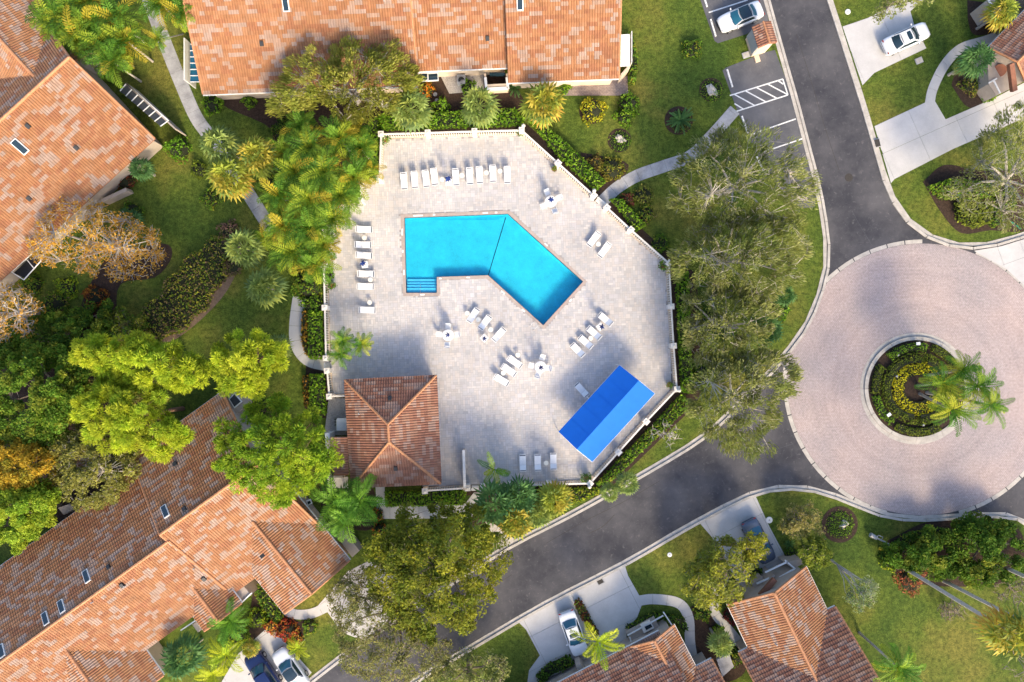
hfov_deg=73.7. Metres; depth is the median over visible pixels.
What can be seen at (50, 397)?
broadleaf tree
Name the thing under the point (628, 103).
shrub
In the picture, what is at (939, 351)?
hedge
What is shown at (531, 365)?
deck chair
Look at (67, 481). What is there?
broadleaf tree
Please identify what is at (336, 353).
feather palm
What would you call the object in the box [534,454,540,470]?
sun lounger
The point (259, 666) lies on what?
parked car
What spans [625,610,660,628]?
hedge
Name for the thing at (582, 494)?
hedge
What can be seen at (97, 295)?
shrub
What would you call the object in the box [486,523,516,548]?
walkway corner
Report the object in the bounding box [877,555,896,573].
shrub
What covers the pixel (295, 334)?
walkway
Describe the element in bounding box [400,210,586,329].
swimming pool
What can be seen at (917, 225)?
gutter
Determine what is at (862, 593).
broadleaf tree
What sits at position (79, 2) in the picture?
areca palm
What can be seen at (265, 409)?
shrub
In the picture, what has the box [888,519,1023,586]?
mulch bed corner
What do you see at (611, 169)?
shrub
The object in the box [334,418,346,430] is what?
pump housing
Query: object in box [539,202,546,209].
deck chair
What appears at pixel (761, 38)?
mail kiosk
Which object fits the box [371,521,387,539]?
shrub
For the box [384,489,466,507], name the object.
hedge
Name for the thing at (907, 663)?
feather palm
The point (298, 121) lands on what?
areca palm
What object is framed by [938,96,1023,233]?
oak tree
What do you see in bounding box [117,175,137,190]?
shrub
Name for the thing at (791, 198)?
oak tree
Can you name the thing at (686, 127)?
ground cover
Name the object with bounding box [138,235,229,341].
croton bed
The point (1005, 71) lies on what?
arched house
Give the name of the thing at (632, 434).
balustrade
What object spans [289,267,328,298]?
shrub
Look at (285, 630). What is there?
shrub
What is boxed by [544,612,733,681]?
garage house
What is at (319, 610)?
walkway southwest house
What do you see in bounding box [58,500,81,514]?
chimney block
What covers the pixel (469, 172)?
sun lounger
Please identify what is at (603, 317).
sun lounger
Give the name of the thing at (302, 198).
areca palm
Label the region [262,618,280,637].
shrub
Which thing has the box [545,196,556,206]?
round table
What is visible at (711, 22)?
wheel stop
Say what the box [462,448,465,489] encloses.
screen wall
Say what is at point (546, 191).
deck chair
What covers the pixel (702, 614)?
shrub
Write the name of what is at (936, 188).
hedge
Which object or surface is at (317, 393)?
hedge
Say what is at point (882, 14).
tree branch
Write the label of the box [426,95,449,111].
round bed
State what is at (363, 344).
feather palm
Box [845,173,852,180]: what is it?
manhole cover
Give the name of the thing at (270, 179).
shrub
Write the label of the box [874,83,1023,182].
driveway
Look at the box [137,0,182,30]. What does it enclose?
areca palm
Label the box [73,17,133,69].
areca palm
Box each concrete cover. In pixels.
[596,578,604,585]
[742,51,749,58]
[914,56,923,64]
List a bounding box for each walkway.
[289,296,329,370]
[599,106,738,203]
[638,594,696,656]
[925,30,1001,103]
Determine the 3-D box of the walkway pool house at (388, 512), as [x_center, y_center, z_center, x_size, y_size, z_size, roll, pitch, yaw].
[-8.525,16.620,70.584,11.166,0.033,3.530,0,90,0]
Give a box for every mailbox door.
[747,30,754,44]
[749,39,757,53]
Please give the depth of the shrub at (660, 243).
70.14 m
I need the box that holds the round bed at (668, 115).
[665,106,692,134]
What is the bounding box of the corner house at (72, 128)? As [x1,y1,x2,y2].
[0,0,161,293]
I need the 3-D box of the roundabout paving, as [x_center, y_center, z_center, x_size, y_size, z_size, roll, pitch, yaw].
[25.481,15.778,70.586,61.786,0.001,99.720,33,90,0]
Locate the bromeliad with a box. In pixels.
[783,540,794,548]
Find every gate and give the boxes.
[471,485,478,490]
[580,152,628,194]
[595,197,605,206]
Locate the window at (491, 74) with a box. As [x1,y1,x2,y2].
[490,73,504,75]
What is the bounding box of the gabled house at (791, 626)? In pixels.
[726,554,879,681]
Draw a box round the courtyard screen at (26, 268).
[12,246,44,279]
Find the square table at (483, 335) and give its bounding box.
[480,334,487,342]
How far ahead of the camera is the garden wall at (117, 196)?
69.65 m
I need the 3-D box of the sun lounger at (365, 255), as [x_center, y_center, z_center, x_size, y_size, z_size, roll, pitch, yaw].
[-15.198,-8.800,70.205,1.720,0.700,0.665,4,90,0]
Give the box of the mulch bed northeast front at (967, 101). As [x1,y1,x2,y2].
[952,56,982,107]
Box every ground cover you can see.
[608,130,631,151]
[669,109,691,132]
[700,79,722,101]
[825,509,854,538]
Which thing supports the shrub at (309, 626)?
on the mulch bed southwest house at (255, 632)
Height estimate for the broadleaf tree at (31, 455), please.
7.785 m
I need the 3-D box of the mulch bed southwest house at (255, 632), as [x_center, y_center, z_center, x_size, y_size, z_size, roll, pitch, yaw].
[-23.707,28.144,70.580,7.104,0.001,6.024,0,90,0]
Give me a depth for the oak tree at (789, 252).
64.46 m
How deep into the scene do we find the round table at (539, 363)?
69.80 m
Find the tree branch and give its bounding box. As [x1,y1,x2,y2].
[869,0,933,24]
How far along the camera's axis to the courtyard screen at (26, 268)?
68.27 m
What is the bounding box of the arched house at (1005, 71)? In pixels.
[974,10,1023,101]
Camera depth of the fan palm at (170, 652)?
66.16 m
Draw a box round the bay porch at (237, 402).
[227,392,252,413]
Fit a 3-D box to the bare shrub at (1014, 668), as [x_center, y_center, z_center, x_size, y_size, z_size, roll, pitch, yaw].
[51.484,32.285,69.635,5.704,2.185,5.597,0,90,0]
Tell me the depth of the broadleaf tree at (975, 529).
68.22 m
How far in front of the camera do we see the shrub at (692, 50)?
70.04 m
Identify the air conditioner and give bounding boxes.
[457,75,465,85]
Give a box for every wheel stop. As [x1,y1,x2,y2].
[710,19,715,36]
[726,69,732,86]
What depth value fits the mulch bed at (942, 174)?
70.58 m
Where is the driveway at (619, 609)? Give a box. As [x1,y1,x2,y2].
[520,567,641,681]
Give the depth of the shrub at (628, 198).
70.14 m
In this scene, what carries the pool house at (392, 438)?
on the pool deck
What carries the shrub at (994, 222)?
on the mulch bed at (942, 174)
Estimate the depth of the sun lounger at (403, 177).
70.17 m
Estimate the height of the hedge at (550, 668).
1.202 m
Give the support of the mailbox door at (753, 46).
in the mail kiosk
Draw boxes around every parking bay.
[701,0,768,42]
[722,50,815,207]
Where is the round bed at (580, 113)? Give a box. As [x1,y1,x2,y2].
[579,99,603,123]
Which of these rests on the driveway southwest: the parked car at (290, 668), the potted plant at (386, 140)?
the parked car at (290, 668)
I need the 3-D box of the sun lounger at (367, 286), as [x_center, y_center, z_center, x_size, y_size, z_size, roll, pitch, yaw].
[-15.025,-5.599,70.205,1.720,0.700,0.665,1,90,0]
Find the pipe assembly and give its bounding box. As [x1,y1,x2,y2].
[869,533,898,550]
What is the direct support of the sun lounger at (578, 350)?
on the pool deck
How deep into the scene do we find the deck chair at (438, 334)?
70.13 m
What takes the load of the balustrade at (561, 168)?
on the pool deck
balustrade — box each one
[322,220,330,360]
[324,368,334,399]
[332,394,344,396]
[339,179,377,205]
[376,137,383,183]
[378,127,524,138]
[422,483,470,493]
[480,480,585,490]
[523,133,597,200]
[586,389,674,485]
[603,204,670,265]
[665,267,679,391]
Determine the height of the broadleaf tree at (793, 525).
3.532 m
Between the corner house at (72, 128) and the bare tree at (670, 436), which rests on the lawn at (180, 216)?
the corner house at (72, 128)
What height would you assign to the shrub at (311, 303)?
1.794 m
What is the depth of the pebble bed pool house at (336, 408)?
70.58 m
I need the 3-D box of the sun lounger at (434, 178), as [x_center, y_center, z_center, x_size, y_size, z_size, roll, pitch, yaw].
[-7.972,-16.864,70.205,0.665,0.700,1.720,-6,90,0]
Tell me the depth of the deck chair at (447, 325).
70.06 m
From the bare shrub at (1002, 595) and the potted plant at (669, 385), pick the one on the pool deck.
the potted plant at (669, 385)
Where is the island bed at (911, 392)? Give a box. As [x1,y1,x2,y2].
[867,340,964,436]
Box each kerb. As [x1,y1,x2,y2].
[311,0,829,681]
[416,488,1023,681]
[827,0,1023,249]
[864,337,967,440]
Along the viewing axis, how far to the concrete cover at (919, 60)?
70.50 m
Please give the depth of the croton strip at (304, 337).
70.00 m
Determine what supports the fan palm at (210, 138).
on the lawn at (180, 216)
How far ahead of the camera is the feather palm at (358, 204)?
67.39 m
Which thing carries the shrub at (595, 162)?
on the mulch bed gate at (604, 187)
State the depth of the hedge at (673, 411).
69.80 m
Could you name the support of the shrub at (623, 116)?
on the lawn at (180, 216)
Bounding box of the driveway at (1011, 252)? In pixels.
[975,239,1023,284]
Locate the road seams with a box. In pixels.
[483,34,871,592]
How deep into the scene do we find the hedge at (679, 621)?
69.90 m
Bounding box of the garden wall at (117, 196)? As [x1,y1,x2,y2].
[77,188,132,220]
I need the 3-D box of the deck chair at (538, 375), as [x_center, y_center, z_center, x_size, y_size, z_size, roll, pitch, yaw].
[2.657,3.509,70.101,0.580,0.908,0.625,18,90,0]
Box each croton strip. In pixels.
[300,309,308,355]
[302,374,309,405]
[574,597,598,635]
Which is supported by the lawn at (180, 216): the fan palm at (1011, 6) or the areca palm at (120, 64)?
the areca palm at (120, 64)
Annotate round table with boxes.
[442,329,453,340]
[535,361,545,372]
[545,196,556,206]
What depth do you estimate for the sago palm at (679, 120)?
69.39 m
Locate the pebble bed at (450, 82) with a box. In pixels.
[441,75,483,93]
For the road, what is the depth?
70.59 m
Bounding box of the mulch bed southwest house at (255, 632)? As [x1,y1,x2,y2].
[248,592,315,641]
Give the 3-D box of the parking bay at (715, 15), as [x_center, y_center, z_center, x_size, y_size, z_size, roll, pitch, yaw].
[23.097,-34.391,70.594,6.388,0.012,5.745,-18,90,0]
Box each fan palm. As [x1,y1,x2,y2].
[117,207,145,231]
[127,156,156,182]
[159,629,209,680]
[198,124,242,164]
[204,155,255,202]
[223,226,268,270]
[236,133,280,181]
[242,638,261,658]
[243,264,289,310]
[270,333,292,357]
[390,86,434,133]
[459,85,501,130]
[471,478,516,525]
[495,496,534,540]
[496,473,540,513]
[517,80,566,130]
[528,494,552,528]
[537,478,574,517]
[599,481,618,502]
[614,470,639,495]
[706,627,735,657]
[708,324,731,347]
[746,313,782,346]
[772,286,797,306]
[903,569,1023,662]
[942,579,1023,638]
[947,61,964,75]
[952,39,996,82]
[975,0,1021,32]
[997,565,1023,577]
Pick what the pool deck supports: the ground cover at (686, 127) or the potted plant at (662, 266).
the potted plant at (662, 266)
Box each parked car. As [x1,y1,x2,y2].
[244,650,282,681]
[272,646,309,681]
[558,608,587,656]
[716,0,764,33]
[741,517,775,564]
[880,22,929,55]
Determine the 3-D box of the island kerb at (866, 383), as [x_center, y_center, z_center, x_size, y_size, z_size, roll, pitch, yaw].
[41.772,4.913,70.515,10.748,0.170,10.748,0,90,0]
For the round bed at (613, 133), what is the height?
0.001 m
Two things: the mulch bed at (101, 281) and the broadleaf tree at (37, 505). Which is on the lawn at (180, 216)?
the mulch bed at (101, 281)
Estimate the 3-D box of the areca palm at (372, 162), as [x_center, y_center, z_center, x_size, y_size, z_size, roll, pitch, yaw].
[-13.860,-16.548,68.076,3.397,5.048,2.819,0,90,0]
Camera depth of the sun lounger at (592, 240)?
70.17 m
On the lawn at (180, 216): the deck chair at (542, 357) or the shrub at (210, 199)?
the shrub at (210, 199)
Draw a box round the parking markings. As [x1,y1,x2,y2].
[709,0,801,150]
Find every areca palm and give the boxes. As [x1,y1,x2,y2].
[24,0,67,41]
[32,0,84,36]
[53,5,101,64]
[55,0,107,26]
[60,0,103,48]
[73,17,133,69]
[78,35,141,88]
[85,0,146,42]
[99,11,153,68]
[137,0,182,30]
[143,26,183,53]
[159,0,195,32]
[251,220,282,254]
[255,174,305,213]
[261,199,306,249]
[265,130,301,164]
[266,227,316,275]
[271,151,313,194]
[279,108,321,141]
[280,207,334,249]
[282,175,332,228]
[284,120,334,171]
[289,244,341,284]
[296,144,349,198]
[301,226,341,265]
[315,114,367,161]
[315,199,356,237]
[320,173,361,215]
[330,150,377,200]
[338,127,378,169]
[343,117,371,146]
[358,157,386,184]
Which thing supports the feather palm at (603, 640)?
on the lawn at (180, 216)
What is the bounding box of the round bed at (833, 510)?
[822,506,857,542]
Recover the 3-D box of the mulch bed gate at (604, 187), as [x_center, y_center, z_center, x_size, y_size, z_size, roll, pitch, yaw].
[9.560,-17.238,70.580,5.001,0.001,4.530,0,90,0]
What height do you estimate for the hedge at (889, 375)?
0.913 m
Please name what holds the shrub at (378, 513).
on the lawn at (180, 216)
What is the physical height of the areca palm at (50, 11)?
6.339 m
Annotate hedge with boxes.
[254,583,283,623]
[292,266,327,417]
[306,310,324,360]
[308,373,327,415]
[367,117,379,169]
[378,107,524,131]
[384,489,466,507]
[512,486,600,522]
[528,117,605,190]
[535,654,574,681]
[595,393,690,486]
[609,198,645,231]
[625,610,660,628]
[627,31,638,85]
[662,611,688,631]
[674,271,692,393]
[870,364,885,393]
[872,395,894,425]
[880,352,925,424]
[885,341,928,360]
[891,526,944,550]
[894,423,941,436]
[916,353,954,425]
[927,178,995,200]
[930,344,959,372]
[953,197,992,228]
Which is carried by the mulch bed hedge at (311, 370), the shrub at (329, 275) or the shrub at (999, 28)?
the shrub at (329, 275)
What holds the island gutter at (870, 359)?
on the roundabout paving
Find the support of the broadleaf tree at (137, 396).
on the lawn at (180, 216)
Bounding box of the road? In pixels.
[315,0,1023,681]
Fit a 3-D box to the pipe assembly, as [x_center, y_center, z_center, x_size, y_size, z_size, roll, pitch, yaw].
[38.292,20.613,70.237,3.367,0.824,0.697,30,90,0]
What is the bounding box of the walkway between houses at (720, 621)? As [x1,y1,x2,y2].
[710,576,741,647]
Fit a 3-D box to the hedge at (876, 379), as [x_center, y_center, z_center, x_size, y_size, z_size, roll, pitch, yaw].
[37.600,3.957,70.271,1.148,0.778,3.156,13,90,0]
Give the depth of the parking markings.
70.58 m
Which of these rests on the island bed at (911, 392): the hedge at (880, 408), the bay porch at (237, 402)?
the hedge at (880, 408)
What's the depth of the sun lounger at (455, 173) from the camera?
70.17 m
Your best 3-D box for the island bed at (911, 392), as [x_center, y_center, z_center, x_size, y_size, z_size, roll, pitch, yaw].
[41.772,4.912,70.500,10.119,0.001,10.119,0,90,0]
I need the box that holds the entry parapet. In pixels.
[484,73,508,93]
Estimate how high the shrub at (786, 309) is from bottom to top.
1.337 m
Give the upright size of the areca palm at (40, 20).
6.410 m
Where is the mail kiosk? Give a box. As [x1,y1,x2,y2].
[745,21,776,62]
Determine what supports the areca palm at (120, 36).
on the lawn at (180, 216)
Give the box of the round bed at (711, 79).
[699,78,722,101]
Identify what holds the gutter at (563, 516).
on the road
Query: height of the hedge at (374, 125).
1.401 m
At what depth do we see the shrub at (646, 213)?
70.08 m
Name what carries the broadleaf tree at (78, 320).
on the lawn at (180, 216)
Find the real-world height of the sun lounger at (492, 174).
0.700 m
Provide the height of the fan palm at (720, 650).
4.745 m
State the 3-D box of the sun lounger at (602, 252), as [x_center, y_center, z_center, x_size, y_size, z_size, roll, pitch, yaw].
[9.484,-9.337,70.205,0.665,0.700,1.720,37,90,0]
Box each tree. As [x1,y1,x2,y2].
[0,281,45,342]
[0,298,119,371]
[0,341,91,450]
[0,436,61,492]
[0,476,62,556]
[21,195,168,282]
[41,423,142,511]
[66,329,212,395]
[68,366,172,406]
[69,375,195,464]
[91,305,149,355]
[204,326,289,402]
[210,391,344,510]
[264,34,426,128]
[318,562,396,639]
[326,565,452,681]
[361,499,513,647]
[423,646,511,681]
[651,419,683,447]
[664,119,822,233]
[665,204,814,307]
[677,275,783,373]
[679,534,759,610]
[684,344,804,464]
[739,530,770,564]
[776,499,825,539]
[796,535,833,571]
[830,559,878,613]
[876,524,960,581]
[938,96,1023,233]
[941,510,1023,590]
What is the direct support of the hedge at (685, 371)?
on the lawn at (180, 216)
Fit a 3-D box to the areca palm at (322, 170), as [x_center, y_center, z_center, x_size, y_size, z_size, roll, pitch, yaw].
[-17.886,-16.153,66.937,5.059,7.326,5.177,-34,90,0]
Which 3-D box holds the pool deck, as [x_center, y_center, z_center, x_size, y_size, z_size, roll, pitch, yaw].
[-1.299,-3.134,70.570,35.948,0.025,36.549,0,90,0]
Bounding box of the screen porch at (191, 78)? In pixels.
[184,38,198,88]
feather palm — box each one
[194,658,227,681]
[206,596,249,646]
[206,634,243,675]
[287,635,308,659]
[309,470,362,531]
[320,488,377,543]
[326,342,351,368]
[327,326,356,353]
[333,473,387,523]
[338,203,355,228]
[344,190,363,209]
[346,332,373,356]
[477,451,510,483]
[569,621,624,670]
[858,631,926,681]
[914,361,967,403]
[918,388,981,436]
[925,387,1015,428]
[926,350,982,389]
[927,364,1003,410]
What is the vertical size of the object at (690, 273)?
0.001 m
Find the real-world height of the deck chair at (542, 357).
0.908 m
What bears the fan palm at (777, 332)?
on the lawn at (180, 216)
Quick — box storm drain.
[874,138,880,147]
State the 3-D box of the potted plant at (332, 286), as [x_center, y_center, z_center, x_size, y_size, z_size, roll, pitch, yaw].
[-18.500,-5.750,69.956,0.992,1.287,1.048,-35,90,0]
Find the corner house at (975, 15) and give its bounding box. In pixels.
[970,0,1023,25]
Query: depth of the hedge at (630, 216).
69.70 m
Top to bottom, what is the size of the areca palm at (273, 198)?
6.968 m
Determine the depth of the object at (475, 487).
70.56 m
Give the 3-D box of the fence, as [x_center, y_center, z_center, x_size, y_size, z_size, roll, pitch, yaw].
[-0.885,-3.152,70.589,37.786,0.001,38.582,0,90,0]
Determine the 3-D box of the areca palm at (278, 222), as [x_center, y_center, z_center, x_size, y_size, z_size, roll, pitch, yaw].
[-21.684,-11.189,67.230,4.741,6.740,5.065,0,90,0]
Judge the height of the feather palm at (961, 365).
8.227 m
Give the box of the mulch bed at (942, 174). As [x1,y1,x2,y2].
[923,165,1023,233]
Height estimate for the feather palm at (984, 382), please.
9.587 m
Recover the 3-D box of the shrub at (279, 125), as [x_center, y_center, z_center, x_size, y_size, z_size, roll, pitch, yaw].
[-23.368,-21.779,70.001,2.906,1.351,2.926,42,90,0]
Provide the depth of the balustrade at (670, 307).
69.75 m
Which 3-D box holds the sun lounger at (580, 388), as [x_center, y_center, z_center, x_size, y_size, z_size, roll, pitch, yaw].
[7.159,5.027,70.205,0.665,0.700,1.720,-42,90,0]
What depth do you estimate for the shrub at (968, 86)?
70.18 m
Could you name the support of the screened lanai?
on the lawn at (180, 216)
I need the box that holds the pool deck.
[328,135,671,486]
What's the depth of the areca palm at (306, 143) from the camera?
64.61 m
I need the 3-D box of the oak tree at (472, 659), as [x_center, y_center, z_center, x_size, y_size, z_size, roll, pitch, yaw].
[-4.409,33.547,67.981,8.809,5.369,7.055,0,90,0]
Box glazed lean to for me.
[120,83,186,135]
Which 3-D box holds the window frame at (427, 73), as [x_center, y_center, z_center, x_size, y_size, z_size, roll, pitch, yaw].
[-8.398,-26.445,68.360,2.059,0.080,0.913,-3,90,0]
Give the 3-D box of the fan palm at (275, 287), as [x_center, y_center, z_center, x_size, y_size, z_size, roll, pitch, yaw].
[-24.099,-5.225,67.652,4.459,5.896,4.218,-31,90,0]
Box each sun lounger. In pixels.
[354,241,371,247]
[355,226,372,232]
[355,251,372,258]
[357,270,374,276]
[357,283,373,289]
[358,307,375,312]
[400,172,407,189]
[411,171,417,188]
[422,170,429,187]
[430,168,438,185]
[452,168,458,185]
[466,167,472,184]
[466,307,479,323]
[476,166,482,183]
[478,314,491,330]
[489,165,495,181]
[491,327,506,342]
[493,374,509,386]
[500,363,516,376]
[504,166,510,183]
[506,355,522,368]
[519,454,525,471]
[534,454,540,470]
[550,453,556,469]
[570,342,585,357]
[574,382,589,397]
[577,334,593,349]
[586,231,600,247]
[586,325,601,340]
[597,241,611,258]
[597,312,613,326]
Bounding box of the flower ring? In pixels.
[891,362,940,415]
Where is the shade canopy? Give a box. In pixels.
[557,364,654,461]
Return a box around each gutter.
[309,0,826,681]
[410,485,1023,681]
[830,0,1023,245]
[860,333,969,443]
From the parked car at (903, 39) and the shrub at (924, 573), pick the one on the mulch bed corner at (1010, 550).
the shrub at (924, 573)
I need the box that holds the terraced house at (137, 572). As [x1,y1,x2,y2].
[0,392,362,681]
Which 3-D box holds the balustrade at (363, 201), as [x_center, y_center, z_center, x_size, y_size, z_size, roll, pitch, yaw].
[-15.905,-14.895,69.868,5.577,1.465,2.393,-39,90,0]
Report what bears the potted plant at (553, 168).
on the pool deck
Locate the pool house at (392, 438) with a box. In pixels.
[325,375,441,487]
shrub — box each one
[17,271,45,299]
[42,290,71,313]
[53,275,78,298]
[71,306,95,329]
[80,284,111,308]
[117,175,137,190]
[119,200,146,223]
[161,132,192,164]
[190,159,208,179]
[199,185,223,210]
[201,96,223,117]
[215,218,240,240]
[225,259,241,276]
[228,623,250,647]
[239,96,257,109]
[246,606,268,627]
[247,391,269,414]
[257,173,275,192]
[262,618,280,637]
[268,114,294,139]
[275,616,299,642]
[287,625,303,649]
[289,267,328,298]
[298,294,323,313]
[302,618,318,636]
[315,266,334,281]
[371,507,384,523]
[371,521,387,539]
[419,82,435,97]
[430,96,451,112]
[460,78,476,93]
[559,84,572,94]
[580,97,608,126]
[586,153,603,171]
[598,154,627,181]
[611,109,635,129]
[617,90,639,114]
[620,192,633,205]
[632,183,654,207]
[635,203,656,226]
[651,233,670,253]
[681,39,702,60]
[691,362,715,387]
[691,605,711,623]
[694,305,718,326]
[712,623,724,632]
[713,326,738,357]
[721,607,735,626]
[729,646,742,668]
[747,564,762,574]
[770,298,789,323]
[784,546,800,557]
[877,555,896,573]
[892,571,922,597]
[921,568,928,577]
[937,599,968,623]
[956,75,979,97]
[981,93,1001,102]
[986,208,1002,227]
[987,15,1005,33]
[988,185,1016,210]
[993,577,1023,609]
[1002,631,1023,681]
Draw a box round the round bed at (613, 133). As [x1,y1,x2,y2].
[608,128,630,151]
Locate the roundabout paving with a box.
[787,244,1023,514]
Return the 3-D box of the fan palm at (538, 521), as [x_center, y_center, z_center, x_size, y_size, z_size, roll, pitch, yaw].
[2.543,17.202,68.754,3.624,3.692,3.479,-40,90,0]
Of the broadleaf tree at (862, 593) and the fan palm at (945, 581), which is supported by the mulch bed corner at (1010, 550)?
the fan palm at (945, 581)
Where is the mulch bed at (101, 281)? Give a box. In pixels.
[79,243,171,338]
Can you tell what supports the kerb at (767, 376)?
on the lawn at (180, 216)
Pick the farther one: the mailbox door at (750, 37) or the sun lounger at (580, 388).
the sun lounger at (580, 388)
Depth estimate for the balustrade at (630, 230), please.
69.42 m
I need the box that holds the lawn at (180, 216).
[0,0,1023,681]
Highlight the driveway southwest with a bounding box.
[222,630,311,681]
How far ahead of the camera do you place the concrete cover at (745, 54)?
70.50 m
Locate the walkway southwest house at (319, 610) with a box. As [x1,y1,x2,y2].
[282,601,334,619]
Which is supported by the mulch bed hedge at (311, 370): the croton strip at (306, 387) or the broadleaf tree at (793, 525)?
the croton strip at (306, 387)
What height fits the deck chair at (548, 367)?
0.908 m
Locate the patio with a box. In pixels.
[563,76,627,95]
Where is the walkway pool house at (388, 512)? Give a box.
[376,487,480,518]
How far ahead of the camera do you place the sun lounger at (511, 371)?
70.17 m
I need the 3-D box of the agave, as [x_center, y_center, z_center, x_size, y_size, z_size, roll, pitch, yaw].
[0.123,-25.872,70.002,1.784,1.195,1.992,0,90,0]
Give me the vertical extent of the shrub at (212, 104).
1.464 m
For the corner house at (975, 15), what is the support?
on the lawn at (180, 216)
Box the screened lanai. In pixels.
[617,31,631,83]
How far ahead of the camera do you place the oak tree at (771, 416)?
64.70 m
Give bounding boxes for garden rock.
[615,134,625,142]
[706,84,717,95]
[839,520,848,528]
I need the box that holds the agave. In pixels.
[508,84,521,96]
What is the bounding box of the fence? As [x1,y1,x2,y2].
[321,124,685,495]
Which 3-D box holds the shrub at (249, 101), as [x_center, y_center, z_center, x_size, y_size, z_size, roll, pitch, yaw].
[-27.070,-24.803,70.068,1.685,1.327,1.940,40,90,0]
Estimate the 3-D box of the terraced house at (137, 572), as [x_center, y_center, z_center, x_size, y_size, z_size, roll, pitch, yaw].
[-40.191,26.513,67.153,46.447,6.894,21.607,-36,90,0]
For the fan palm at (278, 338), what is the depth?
67.69 m
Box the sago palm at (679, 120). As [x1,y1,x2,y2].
[666,107,695,135]
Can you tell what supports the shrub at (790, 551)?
on the lawn at (180, 216)
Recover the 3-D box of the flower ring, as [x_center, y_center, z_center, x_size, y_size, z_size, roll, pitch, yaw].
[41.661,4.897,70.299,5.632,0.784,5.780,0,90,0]
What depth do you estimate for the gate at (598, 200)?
70.56 m
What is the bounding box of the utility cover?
[766,517,772,522]
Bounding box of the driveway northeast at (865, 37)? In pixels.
[843,0,925,84]
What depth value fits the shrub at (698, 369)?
69.99 m
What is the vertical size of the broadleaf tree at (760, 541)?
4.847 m
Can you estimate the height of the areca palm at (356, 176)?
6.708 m
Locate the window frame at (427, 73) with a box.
[418,72,438,81]
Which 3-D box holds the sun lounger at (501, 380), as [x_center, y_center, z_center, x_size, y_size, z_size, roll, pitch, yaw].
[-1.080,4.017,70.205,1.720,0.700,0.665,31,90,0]
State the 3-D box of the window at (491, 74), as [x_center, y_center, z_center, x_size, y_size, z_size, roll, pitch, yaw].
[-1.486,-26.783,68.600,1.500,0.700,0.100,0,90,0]
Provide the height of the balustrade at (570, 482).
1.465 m
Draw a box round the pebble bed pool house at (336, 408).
[325,398,346,434]
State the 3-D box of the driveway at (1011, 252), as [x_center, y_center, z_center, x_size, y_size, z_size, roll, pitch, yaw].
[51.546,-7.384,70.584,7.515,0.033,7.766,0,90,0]
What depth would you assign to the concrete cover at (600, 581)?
70.50 m
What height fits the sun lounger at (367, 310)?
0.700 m
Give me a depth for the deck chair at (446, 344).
70.13 m
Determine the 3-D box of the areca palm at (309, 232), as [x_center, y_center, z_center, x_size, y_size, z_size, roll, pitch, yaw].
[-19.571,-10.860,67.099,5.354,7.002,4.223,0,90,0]
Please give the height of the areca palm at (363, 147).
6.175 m
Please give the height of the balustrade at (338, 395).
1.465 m
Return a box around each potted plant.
[327,280,337,290]
[378,135,391,145]
[551,166,556,171]
[580,472,590,482]
[658,260,667,271]
[665,381,672,388]
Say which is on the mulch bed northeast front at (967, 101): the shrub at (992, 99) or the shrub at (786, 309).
the shrub at (992, 99)
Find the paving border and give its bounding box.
[783,239,1023,512]
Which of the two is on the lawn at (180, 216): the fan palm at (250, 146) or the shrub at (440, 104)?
the fan palm at (250, 146)
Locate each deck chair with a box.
[436,331,442,336]
[444,342,449,347]
[445,323,450,329]
[528,363,534,368]
[535,371,541,378]
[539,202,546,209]
[539,354,545,360]
[544,188,550,195]
[546,365,552,370]
[555,194,562,201]
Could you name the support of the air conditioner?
on the pebble bed at (450, 82)
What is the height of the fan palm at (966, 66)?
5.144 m
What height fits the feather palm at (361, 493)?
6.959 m
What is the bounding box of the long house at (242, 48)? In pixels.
[182,0,621,99]

